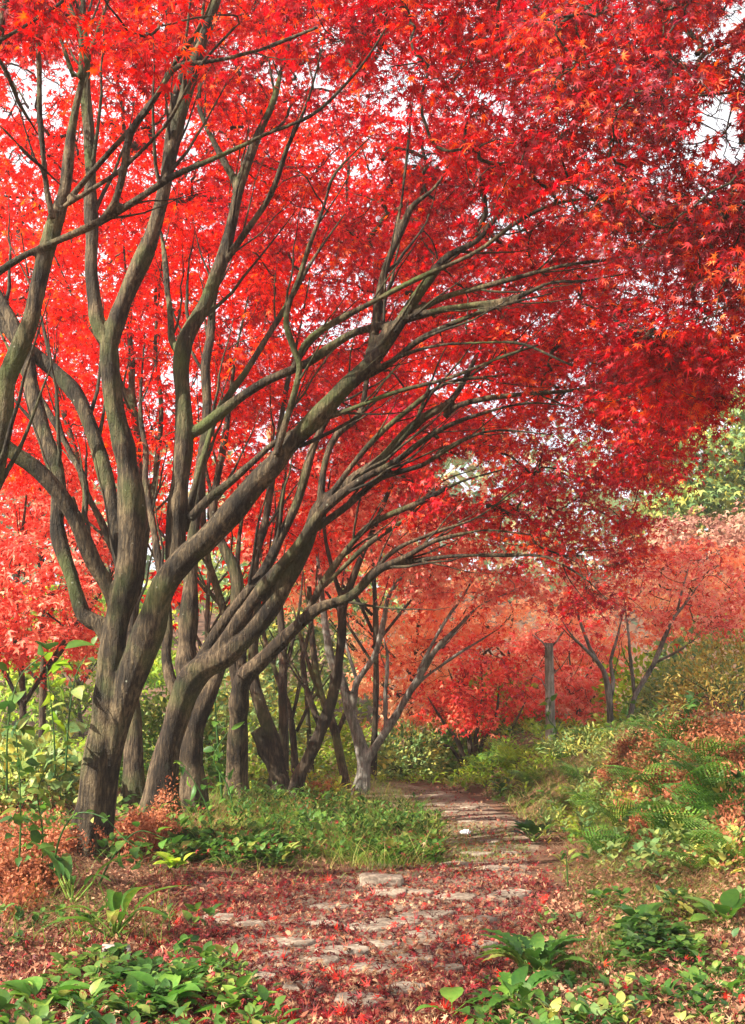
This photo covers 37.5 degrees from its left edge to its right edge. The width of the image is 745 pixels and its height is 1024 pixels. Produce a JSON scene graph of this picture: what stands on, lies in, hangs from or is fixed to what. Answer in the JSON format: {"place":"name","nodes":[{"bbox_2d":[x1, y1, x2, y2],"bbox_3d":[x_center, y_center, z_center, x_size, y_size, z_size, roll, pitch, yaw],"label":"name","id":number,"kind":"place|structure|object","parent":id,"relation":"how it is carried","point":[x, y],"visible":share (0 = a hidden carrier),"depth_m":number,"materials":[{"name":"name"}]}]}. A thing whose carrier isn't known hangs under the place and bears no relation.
{"place":"outdoors","nodes":[
{"label":"outdoors","id":0,"kind":"place"},
{"bbox_2d":[140,769,542,1023],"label":"path","id":1,"kind":"structure","parent":0,"point":[490,812],"depth_m":7.10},
{"bbox_2d":[201,913,252,923],"bbox_3d":[-0.832,2.392,6.419,0.351,0.056,0.227,-4,-14,21],"label":"paving stone","id":2,"kind":"object","parent":1,"relation":"on","point":[225,916],"visible":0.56,"depth_m":6.38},
{"bbox_2d":[192,985,275,1017],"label":"broadleaf plant","id":3,"kind":"object","parent":1,"relation":"on","point":[235,999],"visible":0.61,"depth_m":4.32,"materials":[{"name":"green plant"}]},
{"bbox_2d":[268,938,315,946],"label":"paving stone","id":4,"kind":"object","parent":1,"relation":"on","point":[301,942],"visible":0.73,"depth_m":5.65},
{"bbox_2d":[314,944,370,954],"bbox_3d":[-0.148,2.207,5.490,0.280,0.056,0.170,0,-11,-10],"label":"paving stone","id":5,"kind":"object","parent":1,"relation":"on","point":[354,948],"visible":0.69,"depth_m":5.47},
{"bbox_2d":[334,991,384,1009],"bbox_3d":[-0.057,2.061,4.606,0.214,0.061,0.194,-7,-12,32],"label":"paving stone","id":6,"kind":"object","parent":1,"relation":"on","point":[369,995],"visible":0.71,"depth_m":4.59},
{"bbox_2d":[338,961,399,973],"bbox_3d":[-0.028,2.139,5.096,0.293,0.058,0.213,1,-9,-11],"label":"paving stone","id":7,"kind":"object","parent":1,"relation":"on","point":[359,966],"visible":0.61,"depth_m":5.10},
{"bbox_2d":[344,922,401,932],"bbox_3d":[-0.004,2.338,6.134,0.346,0.056,0.192,-2,-12,12],"label":"paving stone","id":8,"kind":"object","parent":1,"relation":"on","point":[373,926],"visible":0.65,"depth_m":6.11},
{"bbox_2d":[8,859,744,1023],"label":"fresh fallen leaves","id":9,"kind":"object","parent":1,"relation":"on","point":[335,977],"visible":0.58,"depth_m":5.23,"materials":[{"name":"red plant"}]},
{"bbox_2d":[359,872,403,886],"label":"stone slab","id":10,"kind":"structure","parent":1,"relation":"on","point":[375,879],"depth_m":7.54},
{"bbox_2d":[370,917,420,925],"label":"paving stone","id":11,"kind":"object","parent":1,"relation":"on","point":[389,920],"visible":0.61,"depth_m":6.30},
{"bbox_2d":[384,981,425,993],"bbox_3d":[0.144,2.077,4.746,0.187,0.060,0.171,2,-8,-6],"label":"paving stone","id":12,"kind":"object","parent":1,"relation":"on","point":[400,984],"visible":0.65,"depth_m":4.74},
{"bbox_2d":[398,910,456,918],"bbox_3d":[0.322,2.409,6.528,0.331,0.062,0.220,-2,-11,13],"label":"paving stone","id":13,"kind":"object","parent":1,"relation":"on","point":[424,914],"visible":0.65,"depth_m":6.50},
{"bbox_2d":[415,987,481,1016],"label":"broadleaf plant","id":14,"kind":"object","parent":1,"relation":"on","point":[453,993],"visible":0.88,"depth_m":4.41,"materials":[{"name":"green plant"}]},
{"bbox_2d":[487,888,532,898],"bbox_3d":[0.897,2.529,7.228,0.323,0.056,0.214,-1,-9,-12],"label":"paving stone","id":15,"kind":"object","parent":1,"relation":"on","point":[520,893],"visible":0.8,"depth_m":7.18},
{"bbox_2d":[506,819,557,841],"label":"broadleaf plant","id":16,"kind":"object","parent":1,"relation":"on","point":[532,827],"visible":0.92,"depth_m":10.24,"materials":[{"name":"green plant"}]},
{"bbox_2d":[0,573,744,1023],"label":"ground","id":17,"kind":"structure","parent":0,"point":[536,857],"depth_m":11.18,"materials":[{"name":"plant"}]},
{"bbox_2d":[0,716,41,870],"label":"leafy stem","id":18,"kind":"object","parent":17,"relation":"on","point":[18,818],"visible":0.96,"depth_m":7.38,"materials":[{"name":"green plant"}]},
{"bbox_2d":[0,851,64,895],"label":"fern","id":19,"kind":"object","parent":17,"relation":"on","point":[30,867],"visible":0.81,"depth_m":7.23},
{"bbox_2d":[23,754,65,860],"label":"leafy stem","id":20,"kind":"object","parent":17,"relation":"on","point":[36,836],"visible":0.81,"depth_m":7.57,"materials":[{"name":"green plant"}]},
{"bbox_2d":[0,976,89,1007],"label":"broadleaf plant","id":21,"kind":"object","parent":17,"relation":"on","point":[20,988],"visible":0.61,"depth_m":4.43,"materials":[{"name":"green plant"}]},
{"bbox_2d":[0,640,95,793],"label":"leafy stem","id":22,"kind":"object","parent":17,"relation":"on","point":[13,698],"visible":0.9,"depth_m":8.29,"materials":[{"name":"green plant"}]},
{"bbox_2d":[0,825,96,860],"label":"fern","id":23,"kind":"object","parent":17,"relation":"on","point":[49,841],"visible":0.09,"depth_m":8.54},
{"bbox_2d":[34,652,78,772],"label":"leafy stem","id":24,"kind":"object","parent":17,"relation":"on","point":[57,665],"visible":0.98,"depth_m":8.70,"materials":[{"name":"green plant"}]},
{"bbox_2d":[0,723,118,821],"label":"bush","id":25,"kind":"object","parent":17,"relation":"on","point":[68,781],"visible":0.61,"depth_m":11.83,"materials":[{"name":"green plant"}]},
{"bbox_2d":[45,636,96,772],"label":"leafy stem","id":26,"kind":"object","parent":17,"relation":"on","point":[73,727],"visible":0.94,"depth_m":9.64,"materials":[{"name":"green plant"}]},
{"bbox_2d":[0,412,145,789],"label":"maple tree","id":27,"kind":"object","parent":17,"relation":"on","point":[17,554],"visible":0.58,"depth_m":14.76,"materials":[{"name":"red plant"}]},
{"bbox_2d":[44,821,111,852],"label":"fern","id":28,"kind":"object","parent":17,"relation":"on","point":[94,828],"visible":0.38,"depth_m":8.72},
{"bbox_2d":[23,838,140,902],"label":"broadleaf plant","id":29,"kind":"object","parent":17,"relation":"on","point":[63,868],"visible":0.9,"depth_m":7.17,"materials":[{"name":"green plant"}]},
{"bbox_2d":[37,810,149,890],"bbox_3d":[-1.807,2.217,7.161,0.777,0.530,0.290,-3,-11,18],"label":"leafy stem","id":30,"kind":"object","parent":17,"relation":"on","point":[134,851],"visible":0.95,"depth_m":7.16,"materials":[{"name":"green plant"}]},
{"bbox_2d":[0,574,213,739],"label":"broadleaf tree","id":31,"kind":"object","parent":17,"relation":"on","point":[61,711],"visible":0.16,"depth_m":28.80,"materials":[{"name":"green plant"}]},
{"bbox_2d":[36,885,189,937],"bbox_3d":[-1.401,2.144,5.905,0.740,0.319,0.860,-7,-12,34],"label":"broadleaf plant","id":32,"kind":"object","parent":17,"relation":"on","point":[116,901],"visible":0.86,"depth_m":5.87,"materials":[{"name":"green plant"}]},
{"bbox_2d":[94,821,183,890],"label":"leafy stem","id":33,"kind":"object","parent":17,"relation":"on","point":[161,844],"visible":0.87,"depth_m":7.46,"materials":[{"name":"green plant"}]},
{"bbox_2d":[113,811,185,843],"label":"fern","id":34,"kind":"object","parent":17,"relation":"on","point":[176,826],"visible":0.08,"depth_m":9.27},
{"bbox_2d":[0,0,324,808],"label":"maple tree","id":35,"kind":"object","parent":17,"relation":"on","point":[134,774],"visible":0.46,"depth_m":14.04,"materials":[{"name":"red plant"}]},
{"bbox_2d":[122,971,206,1015],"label":"broadleaf plant","id":36,"kind":"object","parent":17,"relation":"on","point":[150,980],"visible":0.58,"depth_m":4.45,"materials":[{"name":"green plant"}]},
{"bbox_2d":[0,0,336,764],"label":"maple tree","id":37,"kind":"object","parent":17,"relation":"on","point":[60,336],"visible":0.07,"depth_m":19.48,"materials":[{"name":"red plant"}]},
{"bbox_2d":[152,852,194,867],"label":"broadleaf plant","id":38,"kind":"object","parent":17,"relation":"on","point":[171,861],"visible":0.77,"depth_m":8.04,"materials":[{"name":"green plant"}]},
{"bbox_2d":[118,695,248,786],"bbox_3d":[-2.837,3.256,15.637,2.161,1.404,2.233,0,-10,0],"label":"bush","id":39,"kind":"object","parent":17,"relation":"on","point":[153,726],"visible":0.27,"depth_m":15.50,"materials":[{"name":"green plant"}]},
{"bbox_2d":[0,0,386,489],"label":"maple tree","id":40,"kind":"object","parent":17,"relation":"on","point":[42,253],"visible":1,"depth_m":7.36,"materials":[{"name":"red plant"}]},
{"bbox_2d":[173,760,215,827],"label":"leafy stem","id":41,"kind":"object","parent":17,"relation":"on","point":[193,792],"visible":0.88,"depth_m":10.28,"materials":[{"name":"green plant"}]},
{"bbox_2d":[203,677,227,798],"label":"leafy stem","id":42,"kind":"object","parent":17,"relation":"on","point":[210,737],"visible":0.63,"depth_m":12.70,"materials":[{"name":"green plant"}]},
{"bbox_2d":[211,721,244,814],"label":"leafy stem","id":43,"kind":"object","parent":17,"relation":"on","point":[236,726],"visible":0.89,"depth_m":11.22,"materials":[{"name":"green plant"}]},
{"bbox_2d":[142,651,324,774],"bbox_3d":[-2.748,3.760,20.789,3.771,2.452,3.913,0,-10,0],"label":"bush","id":44,"kind":"object","parent":17,"relation":"on","point":[221,700],"visible":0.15,"depth_m":20.20,"materials":[{"name":"green plant"}]},
{"bbox_2d":[0,180,470,748],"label":"maple tree","id":45,"kind":"object","parent":17,"relation":"on","point":[176,600],"visible":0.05,"depth_m":22.08,"materials":[{"name":"red plant"}]},
{"bbox_2d":[189,448,338,772],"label":"maple tree","id":46,"kind":"object","parent":17,"relation":"on","point":[293,743],"visible":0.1,"depth_m":19.35,"materials":[{"name":"red plant"}]},
{"bbox_2d":[191,452,376,778],"bbox_3d":[-1.416,1.835,18.976,3.076,5.871,4.682,-2,-10,8],"label":"maple tree","id":47,"kind":"object","parent":17,"relation":"on","point":[283,731],"visible":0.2,"depth_m":18.22,"materials":[{"name":"red plant"}]},
{"bbox_2d":[162,339,412,799],"bbox_3d":[-1.318,0.658,16.906,3.987,7.458,3.616,0,-10,0],"label":"maple tree","id":48,"kind":"object","parent":17,"relation":"on","point":[266,737],"visible":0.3,"depth_m":16.02,"materials":[{"name":"red plant"}]},
{"bbox_2d":[180,542,412,728],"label":"broadleaf tree","id":49,"kind":"object","parent":17,"relation":"on","point":[273,627],"visible":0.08,"depth_m":33.16,"materials":[{"name":"green plant"}]},
{"bbox_2d":[222,687,377,773],"bbox_3d":[-1.398,4.431,22.627,3.268,1.831,3.378,0,-10,0],"label":"bush","id":50,"kind":"object","parent":17,"relation":"on","point":[346,740],"visible":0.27,"depth_m":22.31,"materials":[{"name":"green plant"}]},
{"bbox_2d":[240,523,370,774],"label":"maple tree","id":51,"kind":"object","parent":17,"relation":"on","point":[308,723],"visible":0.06,"depth_m":20.20,"materials":[{"name":"red plant"}]},
{"bbox_2d":[0,704,636,842],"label":"lime undergrowth","id":52,"kind":"object","parent":17,"relation":"on","point":[504,765],"visible":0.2,"depth_m":16.51,"materials":[{"name":"green plant"}]},
{"bbox_2d":[1,684,657,798],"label":"undergrowth","id":53,"kind":"object","parent":17,"relation":"on","point":[536,726],"visible":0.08,"depth_m":18.22,"materials":[{"name":"green plant"}]},
{"bbox_2d":[272,440,430,788],"bbox_3d":[-0.301,1.553,18.556,3.063,6.282,4.916,0,-10,0],"label":"maple tree","id":54,"kind":"object","parent":17,"relation":"on","point":[315,676],"visible":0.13,"depth_m":17.88,"materials":[{"name":"red plant"}]},
{"bbox_2d":[119,77,612,779],"bbox_3d":[0.043,-2.426,20.902,9.830,14.909,5.889,0,-10,0],"label":"maple tree","id":55,"kind":"object","parent":17,"relation":"on","point":[373,627],"visible":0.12,"depth_m":20.30,"materials":[{"name":"red plant"}]},
{"bbox_2d":[0,392,742,651],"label":"distant woodland","id":56,"kind":"object","parent":17,"relation":"on","point":[498,566],"visible":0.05,"depth_m":56.18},
{"bbox_2d":[0,0,744,860],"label":"maple tree","id":57,"kind":"object","parent":17,"relation":"on","point":[692,390],"visible":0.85,"depth_m":9.07,"materials":[{"name":"red plant"}]},
{"bbox_2d":[0,691,744,1023],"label":"ground cover","id":58,"kind":"object","parent":17,"relation":"on","point":[100,984],"visible":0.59,"depth_m":5.43,"materials":[{"name":"green plant"}]},
{"bbox_2d":[0,708,744,1023],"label":"fallen leaves","id":59,"kind":"object","parent":17,"relation":"on","point":[422,995],"visible":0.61,"depth_m":5.86,"materials":[{"name":"red plant"}]},
{"bbox_2d":[0,709,744,1023],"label":"brown leaf litter","id":60,"kind":"object","parent":17,"relation":"on","point":[662,1011],"visible":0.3,"depth_m":5.71,"materials":[{"name":"plant"}]},
{"bbox_2d":[0,698,744,1022],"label":"grass","id":61,"kind":"structure","parent":17,"relation":"on","point":[347,841],"depth_m":9.11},
{"bbox_2d":[0,699,744,927],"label":"dead bracken","id":62,"kind":"object","parent":17,"relation":"on","point":[12,895],"visible":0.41,"depth_m":9.13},
{"bbox_2d":[0,706,744,1021],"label":"dry stalks","id":63,"kind":"object","parent":17,"relation":"on","point":[565,844],"visible":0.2,"depth_m":8.41,"materials":[{"name":"plant"}]},
{"bbox_2d":[257,366,517,804],"bbox_3d":[0.234,1.087,15.469,3.846,6.178,3.604,0,-10,0],"label":"maple tree","id":64,"kind":"object","parent":17,"relation":"on","point":[323,720],"visible":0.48,"depth_m":14.80,"materials":[{"name":"red plant"}]},
{"bbox_2d":[266,481,527,748],"bbox_3d":[0.641,2.392,25.059,6.587,6.843,5.499,0,-10,0],"label":"maple tree","id":65,"kind":"object","parent":17,"relation":"on","point":[411,663],"visible":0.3,"depth_m":23.94,"materials":[{"name":"red plant"}]},
{"bbox_2d":[367,716,451,779],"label":"bush","id":66,"kind":"object","parent":17,"relation":"on","point":[387,747],"visible":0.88,"depth_m":19.85,"materials":[{"name":"green plant"}]},
{"bbox_2d":[165,199,704,802],"bbox_3d":[0.540,-0.654,15.040,7.774,9.178,5.048,-5,-11,24],"label":"maple tree","id":67,"kind":"object","parent":17,"relation":"on","point":[535,529],"visible":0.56,"depth_m":13.87,"materials":[{"name":"red plant"}]},
{"bbox_2d":[134,0,744,816],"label":"maple tree","id":68,"kind":"object","parent":17,"relation":"on","point":[196,678],"visible":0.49,"depth_m":11.91,"materials":[{"name":"red plant"}]},
{"bbox_2d":[404,722,478,774],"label":"bush","id":69,"kind":"object","parent":17,"relation":"on","point":[446,737],"visible":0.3,"depth_m":21.35,"materials":[{"name":"green plant"}]},
{"bbox_2d":[316,526,569,795],"bbox_3d":[1.157,2.041,16.501,4.068,4.598,3.558,0,-10,0],"label":"maple tree","id":70,"kind":"object","parent":17,"relation":"on","point":[365,755],"visible":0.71,"depth_m":16.20,"materials":[{"name":"red plant"}]},
{"bbox_2d":[406,623,566,765],"bbox_3d":[2.004,3.533,20.782,2.809,2.712,4.050,0,-10,0],"label":"maple shrub","id":71,"kind":"object","parent":17,"relation":"on","point":[505,673],"visible":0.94,"depth_m":20.41,"materials":[{"name":"red plant"}]},
{"bbox_2d":[432,664,560,729],"bbox_3d":[2.641,3.956,23.705,2.857,1.514,2.821,0,-10,0],"label":"bush","id":72,"kind":"object","parent":17,"relation":"on","point":[471,682],"visible":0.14,"depth_m":23.23,"materials":[{"name":"red plant"}]},
{"bbox_2d":[487,738,530,761],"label":"fern","id":73,"kind":"object","parent":17,"relation":"on","point":[506,754],"visible":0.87,"depth_m":16.62,"materials":[{"name":"green plant"}]},
{"bbox_2d":[387,575,645,739],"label":"maple tree","id":74,"kind":"object","parent":17,"relation":"on","point":[503,631],"visible":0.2,"depth_m":24.59,"materials":[{"name":"red plant"}]},
{"bbox_2d":[474,928,593,983],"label":"broadleaf plant","id":75,"kind":"object","parent":17,"relation":"on","point":[520,949],"visible":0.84,"depth_m":5.02,"materials":[{"name":"green plant"}]},
{"bbox_2d":[532,631,570,757],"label":"dead tree","id":76,"kind":"object","parent":17,"relation":"on","point":[549,677],"visible":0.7,"depth_m":16.15,"materials":[{"name":"grey wood"}]},
{"bbox_2d":[496,614,634,728],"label":"maple tree","id":77,"kind":"object","parent":17,"relation":"on","point":[572,692],"visible":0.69,"depth_m":21.84,"materials":[{"name":"red plant"}]},
{"bbox_2d":[535,721,615,757],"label":"bush","id":78,"kind":"object","parent":17,"relation":"on","point":[554,746],"visible":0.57,"depth_m":13.63,"materials":[{"name":"green plant"}]},
{"bbox_2d":[550,760,603,782],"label":"fern","id":79,"kind":"object","parent":17,"relation":"on","point":[568,768],"visible":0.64,"depth_m":12.42,"materials":[{"name":"green plant"}]},
{"bbox_2d":[564,820,635,857],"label":"fern","id":80,"kind":"object","parent":17,"relation":"on","point":[593,838],"visible":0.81,"depth_m":8.77,"materials":[{"name":"green plant"}]},
{"bbox_2d":[457,0,744,360],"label":"maple tree","id":81,"kind":"object","parent":17,"relation":"on","point":[597,11],"visible":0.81,"depth_m":6.53,"materials":[{"name":"red plant"}]},
{"bbox_2d":[571,794,660,826],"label":"fern","id":82,"kind":"object","parent":17,"relation":"on","point":[623,812],"visible":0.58,"depth_m":9.33,"materials":[{"name":"green plant"}]},
{"bbox_2d":[514,703,744,1023],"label":"mixed weeds","id":83,"kind":"object","parent":17,"relation":"on","point":[642,852],"visible":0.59,"depth_m":7.86,"materials":[{"name":"green plant"}]},
{"bbox_2d":[608,733,660,761],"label":"fern","id":84,"kind":"object","parent":17,"relation":"on","point":[624,747],"visible":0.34,"depth_m":11.04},
{"bbox_2d":[599,764,674,786],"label":"fern","id":85,"kind":"object","parent":17,"relation":"on","point":[618,772],"visible":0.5,"depth_m":10.19,"materials":[{"name":"green plant"}]},
{"bbox_2d":[542,535,744,730],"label":"maple tree","id":86,"kind":"object","parent":17,"relation":"on","point":[713,621],"visible":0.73,"depth_m":16.87,"materials":[{"name":"red plant"}]},
{"bbox_2d":[613,902,676,923],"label":"broadleaf plant","id":87,"kind":"object","parent":17,"relation":"on","point":[629,910],"visible":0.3,"depth_m":6.21,"materials":[{"name":"green plant"}]},
{"bbox_2d":[587,645,710,727],"bbox_3d":[5.241,3.323,20.688,2.424,1.676,2.401,0,-10,0],"label":"bush","id":88,"kind":"object","parent":17,"relation":"on","point":[623,681],"visible":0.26,"depth_m":20.70,"materials":[{"name":"green plant"}]},
{"bbox_2d":[620,762,681,801],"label":"fern","id":89,"kind":"object","parent":17,"relation":"on","point":[640,782],"visible":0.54,"depth_m":9.34,"materials":[{"name":"green plant"}]},
{"bbox_2d":[624,804,693,839],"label":"fern","id":90,"kind":"object","parent":17,"relation":"on","point":[639,820],"visible":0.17,"depth_m":8.61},
{"bbox_2d":[583,521,744,674],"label":"maple tree","id":91,"kind":"object","parent":17,"relation":"on","point":[739,562],"visible":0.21,"depth_m":22.99,"materials":[{"name":"red plant"}]},
{"bbox_2d":[627,801,716,844],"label":"fern","id":92,"kind":"object","parent":17,"relation":"on","point":[650,817],"visible":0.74,"depth_m":7.99,"materials":[{"name":"green plant"}]},
{"bbox_2d":[621,710,725,743],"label":"fern","id":93,"kind":"object","parent":17,"relation":"on","point":[664,730],"visible":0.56,"depth_m":10.24,"materials":[{"name":"green plant"}]},
{"bbox_2d":[638,762,719,800],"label":"fern","id":94,"kind":"object","parent":17,"relation":"on","point":[667,793],"visible":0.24,"depth_m":9.05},
{"bbox_2d":[617,613,744,722],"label":"bush","id":95,"kind":"object","parent":17,"relation":"on","point":[679,640],"visible":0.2,"depth_m":19.75,"materials":[{"name":"green plant"}]},
{"bbox_2d":[619,651,744,722],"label":"bush","id":96,"kind":"object","parent":17,"relation":"on","point":[650,687],"visible":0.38,"depth_m":17.78,"materials":[{"name":"green plant"}]},
{"bbox_2d":[620,498,744,659],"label":"maple tree","id":97,"kind":"object","parent":17,"relation":"on","point":[735,536],"visible":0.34,"depth_m":29.64,"materials":[{"name":"red plant"}]},
{"bbox_2d":[627,381,744,658],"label":"broadleaf tree","id":98,"kind":"object","parent":17,"relation":"on","point":[721,490],"visible":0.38,"depth_m":33.50,"materials":[{"name":"green plant"}]},
{"bbox_2d":[657,839,719,873],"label":"fern","id":99,"kind":"object","parent":17,"relation":"on","point":[684,862],"visible":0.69,"depth_m":7.39,"materials":[{"name":"green plant"}]},
{"bbox_2d":[648,735,744,767],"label":"fern","id":100,"kind":"object","parent":17,"relation":"on","point":[704,752],"visible":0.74,"depth_m":9.20,"materials":[{"name":"green plant"}]},
{"bbox_2d":[652,748,744,801],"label":"fern","id":101,"kind":"object","parent":17,"relation":"on","point":[704,779],"visible":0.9,"depth_m":8.49,"materials":[{"name":"green plant"}]},
{"bbox_2d":[655,782,744,815],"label":"fern","id":102,"kind":"object","parent":17,"relation":"on","point":[704,794],"visible":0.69,"depth_m":8.22,"materials":[{"name":"green plant"}]},
{"bbox_2d":[656,628,744,712],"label":"bush","id":103,"kind":"object","parent":17,"relation":"on","point":[683,689],"visible":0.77,"depth_m":13.32,"materials":[{"name":"green plant"}]},
{"bbox_2d":[681,817,744,864],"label":"fern","id":104,"kind":"object","parent":17,"relation":"on","point":[711,835],"visible":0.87,"depth_m":7.31,"materials":[{"name":"green plant"}]},
{"bbox_2d":[684,888,744,924],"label":"broadleaf plant","id":105,"kind":"object","parent":17,"relation":"on","point":[729,898],"visible":0.84,"depth_m":6.16,"materials":[{"name":"green plant"}]},
{"bbox_2d":[686,968,744,993],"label":"broadleaf plant","id":106,"kind":"object","parent":17,"relation":"on","point":[730,985],"visible":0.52,"depth_m":4.70,"materials":[{"name":"green plant"}]},
{"bbox_2d":[0,0,744,588],"label":"sky","id":107,"kind":"structure","parent":0,"point":[705,130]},
{"bbox_2d":[472,965,564,1005],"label":"broadleaf plant","id":108,"kind":"object","parent":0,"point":[513,982],"visible":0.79,"depth_m":4.53,"materials":[{"name":"green plant"}]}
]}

